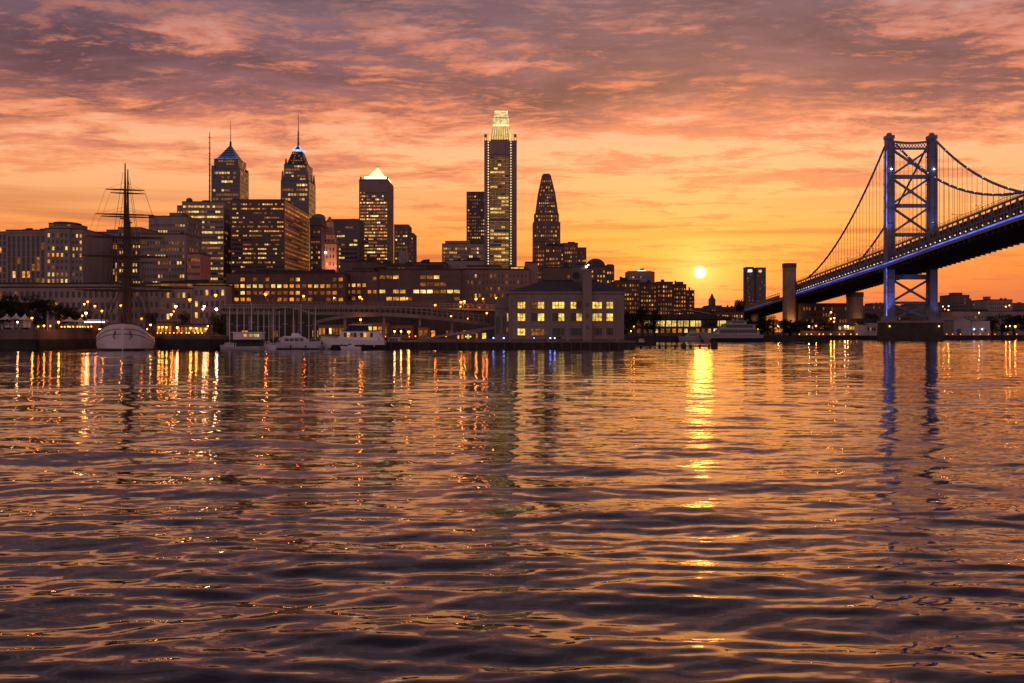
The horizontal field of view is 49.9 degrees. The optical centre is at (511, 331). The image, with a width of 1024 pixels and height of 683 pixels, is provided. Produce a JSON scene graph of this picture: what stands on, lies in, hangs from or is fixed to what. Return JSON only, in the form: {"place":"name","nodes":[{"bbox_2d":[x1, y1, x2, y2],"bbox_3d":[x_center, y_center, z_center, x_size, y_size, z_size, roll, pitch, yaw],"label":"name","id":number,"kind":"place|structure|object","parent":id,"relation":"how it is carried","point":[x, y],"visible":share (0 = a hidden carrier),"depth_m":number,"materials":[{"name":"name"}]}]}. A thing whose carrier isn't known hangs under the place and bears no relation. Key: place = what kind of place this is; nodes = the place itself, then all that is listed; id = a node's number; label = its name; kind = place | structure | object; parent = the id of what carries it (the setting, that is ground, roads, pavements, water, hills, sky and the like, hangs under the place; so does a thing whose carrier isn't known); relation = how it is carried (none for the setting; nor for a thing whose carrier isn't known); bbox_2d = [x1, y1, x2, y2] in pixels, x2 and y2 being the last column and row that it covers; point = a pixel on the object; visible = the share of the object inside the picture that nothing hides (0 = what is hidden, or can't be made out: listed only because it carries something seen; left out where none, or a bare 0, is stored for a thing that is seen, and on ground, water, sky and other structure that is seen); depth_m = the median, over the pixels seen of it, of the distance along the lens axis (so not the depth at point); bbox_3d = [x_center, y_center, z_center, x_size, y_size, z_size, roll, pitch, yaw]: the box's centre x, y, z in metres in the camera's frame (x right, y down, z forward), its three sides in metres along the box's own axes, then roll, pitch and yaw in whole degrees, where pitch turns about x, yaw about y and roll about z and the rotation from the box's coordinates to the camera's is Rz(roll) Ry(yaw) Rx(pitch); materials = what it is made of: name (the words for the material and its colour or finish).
{"place":"outdoors","nodes":[
{"label":"outdoors","id":0,"kind":"place"},
{"bbox_2d":[0,221,111,282],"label":"office block","id":1,"kind":"structure","parent":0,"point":[52,253],"depth_m":690.00,"materials":[{"name":"concrete"}]},
{"bbox_2d":[0,225,80,282],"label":"window","id":2,"kind":"structure","parent":1,"relation":"in","point":[23,237],"depth_m":690.26,"materials":[{"name":"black glass"}]},
{"bbox_2d":[0,329,232,338],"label":"promenade","id":3,"kind":"structure","parent":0,"point":[42,334],"depth_m":294.75,"materials":[{"name":"stone"}]},
{"bbox_2d":[0,299,16,324],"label":"tree","id":4,"kind":"object","parent":3,"relation":"on","point":[2,309],"visible":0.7,"depth_m":317.40,"materials":[{"name":"green plant"}]},
{"bbox_2d":[0,293,38,328],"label":"tree","id":5,"kind":"object","parent":3,"relation":"on","point":[11,302],"visible":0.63,"depth_m":320.88,"materials":[{"name":"green plant"}]},
{"bbox_2d":[0,294,43,328],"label":"tree","id":6,"kind":"object","parent":3,"relation":"on","point":[25,310],"visible":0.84,"depth_m":317.73,"materials":[{"name":"green plant"}]},
{"bbox_2d":[18,314,30,328],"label":"tent","id":7,"kind":"object","parent":3,"relation":"on","point":[26,320],"visible":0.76,"depth_m":314.51,"materials":[{"name":"white fabric"}]},
{"bbox_2d":[29,298,54,328],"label":"tree","id":8,"kind":"object","parent":3,"relation":"on","point":[42,308],"visible":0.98,"depth_m":320.29,"materials":[{"name":"green plant"}]},
{"bbox_2d":[0,283,122,329],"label":"arcaded building","id":9,"kind":"structure","parent":3,"relation":"on","point":[66,294],"depth_m":430.00,"materials":[{"name":"stone"}]},
{"bbox_2d":[49,302,78,328],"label":"tree","id":10,"kind":"object","parent":3,"relation":"on","point":[60,312],"visible":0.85,"depth_m":317.84,"materials":[{"name":"green plant"}]},
{"bbox_2d":[66,320,99,329],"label":"kiosk","id":11,"kind":"object","parent":3,"relation":"on","point":[95,326],"visible":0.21,"depth_m":322.00,"materials":[{"name":"brown"}]},
{"bbox_2d":[154,322,179,335],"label":"kiosk","id":12,"kind":"object","parent":3,"relation":"on","point":[171,327],"visible":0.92,"depth_m":312.00,"materials":[{"name":"glass"}]},
{"bbox_2d":[132,280,232,334],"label":"arcaded building","id":13,"kind":"structure","parent":3,"relation":"on","point":[200,293],"depth_m":440.00,"materials":[{"name":"stone"}]},
{"bbox_2d":[176,324,213,334],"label":"kiosk","id":14,"kind":"object","parent":3,"relation":"on","point":[185,328],"visible":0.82,"depth_m":316.00,"materials":[{"name":"glass"}]},
{"bbox_2d":[140,232,201,286],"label":"office block","id":15,"kind":"structure","parent":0,"point":[179,247],"depth_m":720.00,"materials":[{"name":"concrete"}]},
{"bbox_2d":[145,240,199,282],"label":"window","id":16,"kind":"structure","parent":15,"relation":"in","point":[187,240],"depth_m":720.21,"materials":[{"name":"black glass"}]},
{"bbox_2d":[148,213,201,237],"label":"office block","id":17,"kind":"structure","parent":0,"point":[178,223],"depth_m":800.00,"materials":[{"name":"concrete"}]},
{"bbox_2d":[187,252,210,286],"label":"office block","id":18,"kind":"structure","parent":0,"point":[199,266],"depth_m":700.25,"materials":[{"name":"brick"}]},
{"bbox_2d":[177,198,230,282],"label":"office block","id":19,"kind":"structure","parent":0,"point":[214,217],"depth_m":950.00,"materials":[{"name":"concrete"}]},
{"bbox_2d":[183,206,227,279],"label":"window","id":20,"kind":"structure","parent":19,"relation":"in","point":[186,206],"depth_m":950.18,"materials":[{"name":"yellow glass"}]},
{"bbox_2d":[211,121,248,203],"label":"glass tower","id":21,"kind":"structure","parent":0,"point":[229,176],"depth_m":1500.25,"materials":[{"name":"glass"}]},
{"bbox_2d":[213,160,245,203],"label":"window","id":22,"kind":"structure","parent":21,"relation":"in","point":[216,160],"depth_m":1500.32,"materials":[{"name":"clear glass"}]},
{"bbox_2d":[231,199,308,272],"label":"office block","id":23,"kind":"structure","parent":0,"point":[269,233],"depth_m":900.00,"materials":[{"name":"orange metal"}]},
{"bbox_2d":[232,204,307,271],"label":"window","id":24,"kind":"structure","parent":23,"relation":"in","point":[232,204],"depth_m":900.27,"materials":[{"name":"black glass"}]},
{"bbox_2d":[226,269,348,305],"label":"brick warehouse","id":25,"kind":"structure","parent":0,"point":[312,286],"depth_m":450.00,"materials":[{"name":"brick"}]},
{"bbox_2d":[235,278,342,300],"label":"window","id":26,"kind":"structure","parent":25,"relation":"in","point":[236,279],"depth_m":450.26,"materials":[{"name":"yellow glass"}]},
{"bbox_2d":[281,114,315,270],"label":"spired tower","id":27,"kind":"structure","parent":0,"point":[298,187],"depth_m":1483.50,"materials":[{"name":"grey glass"}]},
{"bbox_2d":[283,153,312,215],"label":"window","id":28,"kind":"structure","parent":27,"relation":"in","point":[284,194],"depth_m":1483.93,"materials":[{"name":"yellow glass"}]},
{"bbox_2d":[309,214,326,268],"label":"office block","id":29,"kind":"structure","parent":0,"point":[318,224],"depth_m":980.00,"materials":[{"name":"concrete"}]},
{"bbox_2d":[332,219,364,272],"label":"office block","id":30,"kind":"structure","parent":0,"point":[349,233],"depth_m":1220.00,"materials":[{"name":"concrete"}]},
{"bbox_2d":[340,259,380,272],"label":"building","id":31,"kind":"structure","parent":0,"point":[350,265],"depth_m":600.00,"materials":[{"name":"concrete"}]},
{"bbox_2d":[359,168,393,262],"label":"office tower","id":32,"kind":"structure","parent":0,"point":[376,202],"depth_m":1300.00,"materials":[{"name":"metal"}]},
{"bbox_2d":[360,192,386,262],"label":"window","id":33,"kind":"structure","parent":32,"relation":"in","point":[362,192],"depth_m":1300.33,"materials":[{"name":"yellow glass"}]},
{"bbox_2d":[378,259,413,266],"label":"building","id":34,"kind":"structure","parent":0,"point":[385,263],"depth_m":580.00,"materials":[{"name":"concrete"}]},
{"bbox_2d":[345,265,461,307],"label":"brick warehouse","id":35,"kind":"structure","parent":0,"point":[398,285],"depth_m":460.60,"materials":[{"name":"brick"}]},
{"bbox_2d":[349,276,459,299],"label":"window","id":36,"kind":"structure","parent":35,"relation":"in","point":[387,277],"depth_m":460.82,"materials":[{"name":"yellow glass"}]},
{"bbox_2d":[399,250,409,262],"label":"office block","id":37,"kind":"structure","parent":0,"point":[404,256],"depth_m":1150.00,"materials":[{"name":"concrete"}]},
{"bbox_2d":[394,224,416,262],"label":"office block","id":38,"kind":"structure","parent":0,"point":[405,237],"depth_m":1200.00,"materials":[{"name":"concrete"}]},
{"bbox_2d":[412,259,447,268],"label":"building","id":39,"kind":"structure","parent":0,"point":[428,262],"depth_m":620.00,"materials":[{"name":"concrete"}]},
{"bbox_2d":[442,241,484,261],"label":"office block","id":40,"kind":"structure","parent":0,"point":[455,250],"depth_m":1100.00,"materials":[{"name":"concrete"}]},
{"bbox_2d":[446,257,484,268],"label":"building","id":41,"kind":"structure","parent":0,"point":[458,263],"depth_m":640.00,"materials":[{"name":"concrete"}]},
{"bbox_2d":[466,192,483,242],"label":"office tower","id":42,"kind":"structure","parent":0,"point":[474,217],"depth_m":1560.00,"materials":[{"name":"concrete"}]},
{"bbox_2d":[462,262,537,308],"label":"stone warehouse","id":43,"kind":"structure","parent":0,"point":[489,284],"depth_m":470.00,"materials":[{"name":"stone"}]},
{"bbox_2d":[484,109,516,268],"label":"tall tower","id":44,"kind":"structure","parent":0,"point":[500,195],"depth_m":1449.40,"materials":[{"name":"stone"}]},
{"bbox_2d":[485,146,514,267],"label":"window","id":45,"kind":"structure","parent":44,"relation":"in","point":[485,146],"depth_m":1449.20,"materials":[{"name":"yellow glass"}]},
{"bbox_2d":[0,339,1023,682],"bbox_3d":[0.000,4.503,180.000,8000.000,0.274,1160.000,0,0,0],"label":"river","id":46,"kind":"structure","parent":0,"point":[812,511],"depth_m":26.92,"materials":[{"name":"black liquid"}]},
{"bbox_2d":[75,163,173,350],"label":"tall ship","id":47,"kind":"object","parent":46,"relation":"on","point":[127,334],"visible":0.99,"depth_m":276.53,"materials":[{"name":"white wood"}]},
{"bbox_2d":[223,330,265,349],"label":"houseboat","id":48,"kind":"object","parent":46,"relation":"on","point":[250,340],"visible":0.94,"depth_m":278.19,"materials":[{"name":"metal"}]},
{"bbox_2d":[277,328,321,349],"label":"cabin cruiser","id":49,"kind":"object","parent":46,"relation":"on","point":[296,341],"visible":0.92,"depth_m":282.45,"materials":[{"name":"metal"}]},
{"bbox_2d":[321,317,385,348],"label":"motor yacht","id":50,"kind":"object","parent":46,"relation":"on","point":[363,337],"visible":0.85,"depth_m":284.05,"materials":[{"name":"metal"}]},
{"bbox_2d":[386,338,635,348],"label":"pier","id":51,"kind":"structure","parent":46,"relation":"in","point":[438,343],"depth_m":292.00,"materials":[{"name":"concrete"}]},
{"bbox_2d":[425,322,494,338],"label":"ramp","id":52,"kind":"structure","parent":51,"relation":"on","point":[489,333],"depth_m":312.50,"materials":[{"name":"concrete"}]},
{"bbox_2d":[635,338,717,347],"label":"jetty","id":53,"kind":"object","parent":46,"relation":"in","point":[714,343],"visible":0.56,"depth_m":302.00,"materials":[{"name":"brown wood"}]},
{"bbox_2d":[678,331,701,341],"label":"motor cruiser","id":54,"kind":"object","parent":46,"relation":"on","point":[691,336],"visible":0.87,"depth_m":514.38,"materials":[{"name":"white plastic"}]},
{"bbox_2d":[699,316,763,341],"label":"motor yacht","id":55,"kind":"object","parent":46,"relation":"on","point":[736,331],"visible":0.94,"depth_m":509.08,"materials":[{"name":"metal"}]},
{"bbox_2d":[876,321,943,339],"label":"bridge pier","id":56,"kind":"structure","parent":46,"relation":"in","point":[910,330],"depth_m":596.49,"materials":[{"name":"concrete"}]},
{"bbox_2d":[744,133,1023,320],"bbox_3d":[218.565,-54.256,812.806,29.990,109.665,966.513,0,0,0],"label":"suspension bridge","id":57,"kind":"structure","parent":56,"relation":"on","point":[932,251],"depth_m":600.03,"materials":[{"name":"paint"}]},
{"bbox_2d":[0,335,1023,348],"bbox_3d":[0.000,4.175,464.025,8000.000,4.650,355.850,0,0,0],"label":"river bank","id":58,"kind":"structure","parent":0,"point":[161,343],"depth_m":314.23,"materials":[{"name":"black concrete"}]},
{"bbox_2d":[0,0,1023,338],"label":"sky","id":59,"kind":"structure","parent":0,"point":[694,143],"materials":[{"name":"orange"}]},
{"bbox_2d":[266,332,781,338],"bbox_3d":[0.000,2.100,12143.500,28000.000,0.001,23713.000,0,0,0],"label":"ground","id":60,"kind":"structure","parent":0,"point":[776,333],"depth_m":924.20,"materials":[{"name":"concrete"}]},
{"bbox_2d":[100,227,163,282],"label":"courthouse","id":61,"kind":"structure","parent":60,"relation":"on","point":[141,230],"depth_m":740.00,"materials":[{"name":"stone"}]},
{"bbox_2d":[207,312,223,334],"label":"tree","id":62,"kind":"object","parent":60,"relation":"on","point":[213,318],"visible":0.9,"depth_m":332.02,"materials":[{"name":"green plant"}]},
{"bbox_2d":[274,307,317,338],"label":"canopy","id":63,"kind":"object","parent":60,"relation":"on","point":[276,309],"visible":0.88,"depth_m":312.02,"materials":[{"name":"grey metal"}]},
{"bbox_2d":[325,216,338,272],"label":"ornate tower","id":64,"kind":"structure","parent":60,"relation":"on","point":[331,252],"depth_m":1000.25,"materials":[{"name":"stone"}]},
{"bbox_2d":[317,323,349,338],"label":"kiosk","id":65,"kind":"object","parent":60,"relation":"on","point":[335,329],"visible":0.77,"depth_m":340.00,"materials":[{"name":"brown"}]},
{"bbox_2d":[220,304,489,338],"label":"footbridge","id":66,"kind":"object","parent":60,"relation":"on","point":[345,315],"visible":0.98,"depth_m":320.05,"materials":[{"name":"concrete"}]},
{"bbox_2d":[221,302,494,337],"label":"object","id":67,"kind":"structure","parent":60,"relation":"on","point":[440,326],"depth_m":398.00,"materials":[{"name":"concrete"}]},
{"bbox_2d":[350,321,391,338],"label":"kiosk","id":68,"kind":"object","parent":60,"relation":"on","point":[376,325],"visible":0.39,"depth_m":345.00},
{"bbox_2d":[389,324,414,338],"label":"kiosk","id":69,"kind":"object","parent":60,"relation":"on","point":[404,333],"visible":0.96,"depth_m":340.00,"materials":[{"name":"brown"}]},
{"bbox_2d":[416,326,430,338],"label":"kiosk","id":70,"kind":"object","parent":60,"relation":"on","point":[422,330],"visible":0.99,"depth_m":318.00,"materials":[{"name":"brown"}]},
{"bbox_2d":[624,310,642,336],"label":"tree","id":71,"kind":"object","parent":60,"relation":"on","point":[633,315],"visible":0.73,"depth_m":449.25,"materials":[{"name":"green plant"}]},
{"bbox_2d":[629,306,657,336],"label":"tree","id":72,"kind":"object","parent":60,"relation":"on","point":[643,316],"visible":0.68,"depth_m":455.33,"materials":[{"name":"green plant"}]},
{"bbox_2d":[646,308,663,336],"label":"tree","id":73,"kind":"object","parent":60,"relation":"on","point":[655,318],"visible":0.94,"depth_m":459.76,"materials":[{"name":"green plant"}]},
{"bbox_2d":[734,298,746,318],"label":"tree","id":74,"kind":"object","parent":60,"relation":"on","point":[739,305],"visible":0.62,"depth_m":877.61,"materials":[{"name":"green plant"}]},
{"bbox_2d":[743,267,765,333],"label":"slab tower","id":75,"kind":"structure","parent":60,"relation":"on","point":[754,284],"depth_m":1050.00,"materials":[{"name":"concrete"}]},
{"bbox_2d":[765,314,786,334],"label":"tree","id":76,"kind":"object","parent":60,"relation":"on","point":[772,320],"visible":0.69,"depth_m":652.78,"materials":[{"name":"green plant"}]},
{"bbox_2d":[782,263,796,334],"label":"bridge pylon","id":77,"kind":"object","parent":60,"relation":"on","point":[788,291],"visible":0.86,"depth_m":788.00,"materials":[{"name":"concrete"}]},
{"bbox_2d":[784,320,801,334],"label":"tree","id":78,"kind":"object","parent":60,"relation":"on","point":[796,324],"visible":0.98,"depth_m":649.38,"materials":[{"name":"green plant"}]},
{"bbox_2d":[799,331,845,334],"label":"wall","id":79,"kind":"structure","parent":60,"relation":"on","point":[822,332],"depth_m":648.00,"materials":[{"name":"concrete"}]},
{"bbox_2d":[813,318,834,330],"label":"tree","id":80,"kind":"object","parent":60,"relation":"on","point":[827,324],"visible":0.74,"depth_m":688.42,"materials":[{"name":"green plant"}]},
{"bbox_2d":[833,323,857,334],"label":"shelter","id":81,"kind":"object","parent":60,"relation":"on","point":[849,330],"visible":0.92,"depth_m":655.00,"materials":[{"name":"brown stone"}]},
{"bbox_2d":[846,292,863,322],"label":"bridge pylon","id":82,"kind":"object","parent":60,"relation":"on","point":[854,304],"visible":0.65,"depth_m":735.00,"materials":[{"name":"concrete"}]},
{"bbox_2d":[849,318,878,334],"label":"boathouse","id":83,"kind":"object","parent":60,"relation":"on","point":[866,326],"visible":0.78,"depth_m":652.50,"materials":[{"name":"metal"}]},
{"bbox_2d":[940,316,970,334],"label":"boathouse","id":84,"kind":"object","parent":60,"relation":"on","point":[959,325],"visible":0.77,"depth_m":660.00,"materials":[{"name":"metal"}]},
{"bbox_2d":[971,320,989,334],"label":"boathouse","id":85,"kind":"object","parent":60,"relation":"on","point":[979,327],"visible":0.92,"depth_m":660.00,"materials":[{"name":"metal"}]},
{"bbox_2d":[984,316,999,334],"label":"tree","id":86,"kind":"object","parent":60,"relation":"on","point":[992,326],"visible":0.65,"depth_m":688.44,"materials":[{"name":"green plant"}]},
{"bbox_2d":[993,313,1016,334],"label":"tree","id":87,"kind":"object","parent":60,"relation":"on","point":[1007,321],"visible":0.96,"depth_m":693.03,"materials":[{"name":"green plant"}]},
{"bbox_2d":[532,174,559,261],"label":"tapered tower","id":88,"kind":"structure","parent":0,"point":[546,226],"depth_m":1351.25,"materials":[{"name":"stone"}]},
{"bbox_2d":[535,180,558,244],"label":"window","id":89,"kind":"structure","parent":88,"relation":"in","point":[546,180],"depth_m":1351.13,"materials":[{"name":"yellow glass"}]},
{"bbox_2d":[532,241,586,281],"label":"apartment block","id":90,"kind":"structure","parent":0,"point":[557,255],"depth_m":860.25,"materials":[{"name":"brick"}]},
{"bbox_2d":[494,265,625,340],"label":"pier house","id":91,"kind":"structure","parent":0,"point":[581,305],"depth_m":299.00,"materials":[{"name":"stone"}]},
{"bbox_2d":[541,263,589,279],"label":"building","id":92,"kind":"structure","parent":0,"point":[558,273],"depth_m":560.00,"materials":[{"name":"concrete"}]},
{"bbox_2d":[586,258,614,285],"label":"domed building","id":93,"kind":"structure","parent":0,"point":[602,272],"depth_m":761.00,"materials":[{"name":"stone"}]},
{"bbox_2d":[612,277,639,335],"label":"apartment house","id":94,"kind":"structure","parent":0,"point":[631,288],"depth_m":640.00,"materials":[{"name":"brick"}]},
{"bbox_2d":[625,268,654,281],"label":"office block","id":95,"kind":"structure","parent":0,"point":[642,275],"depth_m":1400.00,"materials":[{"name":"concrete"}]},
{"bbox_2d":[640,280,656,314],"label":"apartment house","id":96,"kind":"structure","parent":0,"point":[648,294],"depth_m":650.00,"materials":[{"name":"brick"}]},
{"bbox_2d":[657,279,672,314],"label":"apartment house","id":97,"kind":"structure","parent":0,"point":[664,295],"depth_m":662.00,"materials":[{"name":"brick"}]},
{"bbox_2d":[673,281,686,313],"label":"apartment house","id":98,"kind":"structure","parent":0,"point":[679,295],"depth_m":674.00,"materials":[{"name":"brick"}]},
{"bbox_2d":[629,314,736,335],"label":"pavilion","id":99,"kind":"structure","parent":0,"point":[678,324],"depth_m":540.00,"materials":[{"name":"metal"}]},
{"bbox_2d":[686,287,694,313],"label":"apartment house","id":100,"kind":"structure","parent":0,"point":[689,299],"depth_m":680.00,"materials":[{"name":"brick"}]},
{"bbox_2d":[710,309,743,320],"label":"building","id":101,"kind":"structure","parent":0,"point":[732,313],"depth_m":740.00,"materials":[{"name":"concrete"}]},
{"bbox_2d":[796,303,845,334],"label":"apartment block","id":102,"kind":"structure","parent":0,"point":[811,312],"depth_m":790.00,"materials":[{"name":"red brick"}]},
{"bbox_2d":[865,302,883,320],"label":"building","id":103,"kind":"structure","parent":0,"point":[877,309],"depth_m":1300.00,"materials":[{"name":"concrete"}]},
{"bbox_2d":[895,304,911,320],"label":"building","id":104,"kind":"structure","parent":0,"point":[906,317],"depth_m":1200.00,"materials":[{"name":"concrete"}]},
{"bbox_2d":[904,304,924,320],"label":"building","id":105,"kind":"structure","parent":0,"point":[921,311],"depth_m":1250.00,"materials":[{"name":"concrete"}]},
{"bbox_2d":[940,293,969,318],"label":"apartment block","id":106,"kind":"structure","parent":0,"point":[957,301],"depth_m":1000.25,"materials":[{"name":"concrete"}]},
{"bbox_2d":[941,309,1023,334],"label":"warehouse","id":107,"kind":"structure","parent":0,"point":[974,314],"depth_m":860.00,"materials":[{"name":"metal"}]},
{"bbox_2d":[974,297,1012,310],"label":"apartment block","id":108,"kind":"structure","parent":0,"point":[989,304],"depth_m":940.00,"materials":[{"name":"concrete"}]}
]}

